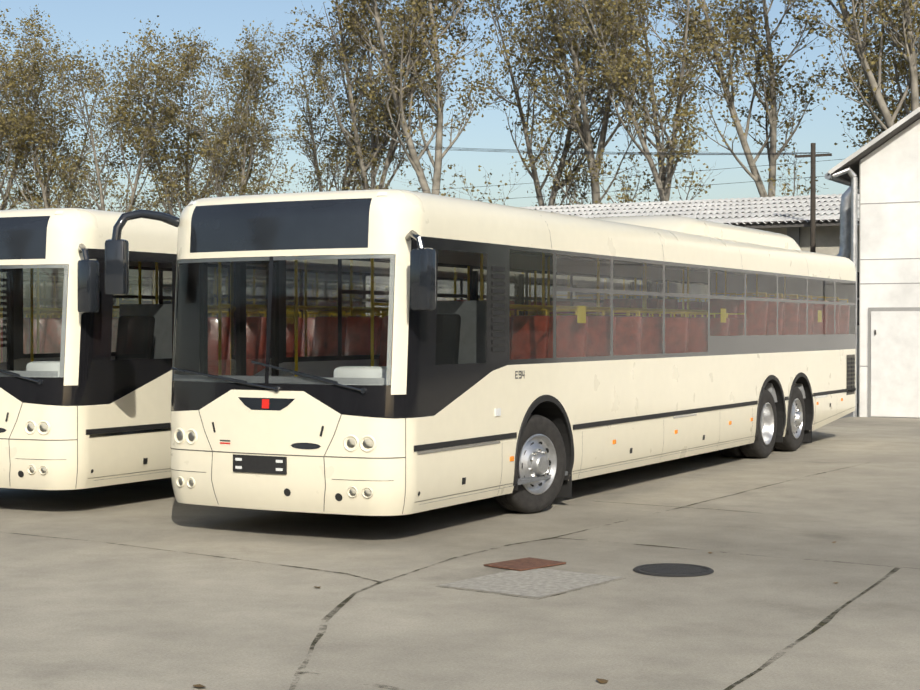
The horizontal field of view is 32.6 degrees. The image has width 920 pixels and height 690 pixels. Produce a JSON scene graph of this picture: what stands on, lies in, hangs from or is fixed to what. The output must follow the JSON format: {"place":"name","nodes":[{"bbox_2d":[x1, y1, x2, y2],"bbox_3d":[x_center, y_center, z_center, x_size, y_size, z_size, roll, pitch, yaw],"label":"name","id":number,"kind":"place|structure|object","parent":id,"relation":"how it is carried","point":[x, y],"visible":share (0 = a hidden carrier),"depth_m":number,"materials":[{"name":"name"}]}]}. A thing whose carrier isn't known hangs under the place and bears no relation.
{"place":"outdoors","nodes":[
{"label":"outdoors","id":0,"kind":"place"},
{"bbox_2d":[0,403,919,689],"bbox_3d":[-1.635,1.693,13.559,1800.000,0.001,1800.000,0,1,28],"label":"yard ground","id":1,"kind":"structure","parent":0,"point":[92,607],"depth_m":11.14,"materials":[{"name":"concrete"}]},
{"bbox_2d":[0,63,27,183],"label":"poplar tree","id":2,"kind":"object","parent":1,"relation":"on","point":[2,167],"visible":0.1,"depth_m":78.79,"materials":[{"name":"green plant"}]},
{"bbox_2d":[0,3,84,209],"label":"poplar tree","id":3,"kind":"object","parent":1,"relation":"on","point":[8,145],"visible":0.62,"depth_m":76.69,"materials":[{"name":"green plant"}]},
{"bbox_2d":[0,24,145,209],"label":"poplar tree","id":4,"kind":"object","parent":1,"relation":"on","point":[49,131],"visible":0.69,"depth_m":75.87,"materials":[{"name":"green plant"}]},
{"bbox_2d":[0,208,177,489],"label":"bus","id":5,"kind":"object","parent":1,"relation":"on","point":[86,362],"visible":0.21,"depth_m":15.63,"materials":[{"name":"beige paint"}]},
{"bbox_2d":[27,23,213,212],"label":"poplar tree","id":6,"kind":"object","parent":1,"relation":"on","point":[132,200],"visible":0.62,"depth_m":73.00,"materials":[{"name":"green plant"}]},
{"bbox_2d":[87,15,275,216],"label":"poplar tree","id":7,"kind":"object","parent":1,"relation":"on","point":[165,176],"visible":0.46,"depth_m":74.38,"materials":[{"name":"green plant"}]},
{"bbox_2d":[140,19,303,204],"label":"poplar tree","id":8,"kind":"object","parent":1,"relation":"on","point":[248,122],"visible":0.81,"depth_m":71.08,"materials":[{"name":"green plant"}]},
{"bbox_2d":[254,18,401,192],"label":"poplar tree","id":9,"kind":"object","parent":1,"relation":"on","point":[314,160],"visible":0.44,"depth_m":70.49,"materials":[{"name":"green plant"}]},
{"bbox_2d":[286,0,485,191],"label":"poplar tree","id":10,"kind":"object","parent":1,"relation":"on","point":[375,152],"visible":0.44,"depth_m":66.32,"materials":[{"name":"green plant"}]},
{"bbox_2d":[323,0,511,199],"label":"poplar tree","id":11,"kind":"object","parent":1,"relation":"on","point":[413,157],"visible":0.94,"depth_m":64.32,"materials":[{"name":"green plant"}]},
{"bbox_2d":[3,101,841,252],"bbox_3d":[-13.171,-4.780,56.930,80.499,12.007,16.577,0,1,34],"label":"pole and wires","id":12,"kind":"object","parent":1,"relation":"on","point":[812,154],"visible":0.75,"depth_m":43.37,"materials":[{"name":"black metal"}]},
{"bbox_2d":[15,462,917,689],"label":"pavement cracks","id":13,"kind":"object","parent":1,"relation":"on","point":[823,622],"visible":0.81,"depth_m":10.71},
{"bbox_2d":[105,189,855,515],"bbox_3d":[1.886,-0.034,20.153,3.117,3.310,15.617,0,1,28],"label":"bus","id":14,"kind":"object","parent":1,"relation":"on","point":[384,352],"visible":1,"depth_m":15.45,"materials":[{"name":"beige paint"}]},
{"bbox_2d":[193,541,837,686],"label":"fallen leaves","id":15,"kind":"object","parent":1,"relation":"on","point":[597,679],"visible":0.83,"depth_m":8.14,"materials":[{"name":"brown plant"}]},
{"bbox_2d":[484,557,565,570],"bbox_3d":[0.504,1.696,12.174,0.388,0.012,0.528,1,1,45],"label":"hatch plate","id":16,"kind":"object","parent":1,"relation":"on","point":[527,563],"visible":0.98,"depth_m":12.13,"materials":[{"name":"brown metal"}]},
{"bbox_2d":[440,568,622,597],"bbox_3d":[0.522,1.712,11.398,0.872,0.001,1.112,0,1,37],"label":"yard patch","id":17,"kind":"object","parent":1,"relation":"on","point":[539,582],"visible":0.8,"depth_m":11.34,"materials":[{"name":"concrete"}]},
{"bbox_2d":[461,0,652,206],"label":"poplar tree","id":18,"kind":"object","parent":1,"relation":"on","point":[554,187],"visible":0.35,"depth_m":64.70,"materials":[{"name":"green plant"}]},
{"bbox_2d":[481,0,665,204],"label":"poplar tree","id":19,"kind":"object","parent":1,"relation":"on","point":[560,52],"visible":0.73,"depth_m":61.99,"materials":[{"name":"green plant"}]},
{"bbox_2d":[529,0,765,203],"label":"poplar tree","id":20,"kind":"object","parent":1,"relation":"on","point":[617,75],"visible":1,"depth_m":59.25,"materials":[{"name":"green plant"}]},
{"bbox_2d":[633,563,713,576],"bbox_3d":[1.615,1.700,11.905,0.611,0.012,0.611,0,1,28],"label":"manhole cover","id":21,"kind":"object","parent":1,"relation":"on","point":[672,569],"visible":0.98,"depth_m":11.87,"materials":[{"name":"metal"}]},
{"bbox_2d":[654,0,838,216],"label":"poplar tree","id":22,"kind":"object","parent":1,"relation":"on","point":[771,92],"visible":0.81,"depth_m":60.88,"materials":[{"name":"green plant"}]},
{"bbox_2d":[790,0,919,130],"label":"poplar tree","id":23,"kind":"object","parent":1,"relation":"on","point":[907,41],"visible":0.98,"depth_m":55.52,"materials":[{"name":"green plant"}]},
{"bbox_2d":[815,0,919,148],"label":"poplar tree","id":24,"kind":"object","parent":1,"relation":"on","point":[874,107],"visible":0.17,"depth_m":60.37,"materials":[{"name":"green plant"}]},
{"bbox_2d":[0,0,919,218],"label":"sky","id":25,"kind":"structure","parent":0,"point":[96,22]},
{"bbox_2d":[520,194,858,402],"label":"workshop building","id":26,"kind":"structure","parent":0,"point":[766,213],"depth_m":41.66,"materials":[{"name":"grey tile"}]},
{"bbox_2d":[824,107,919,418],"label":"white building","id":27,"kind":"structure","parent":0,"point":[881,172],"depth_m":32.20,"materials":[{"name":"white paint"}]},
{"bbox_2d":[837,187,858,258],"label":"ventilation ducts","id":28,"kind":"object","parent":27,"relation":"attached to","point":[845,229],"visible":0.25,"depth_m":35.83,"materials":[{"name":"silver metal"}]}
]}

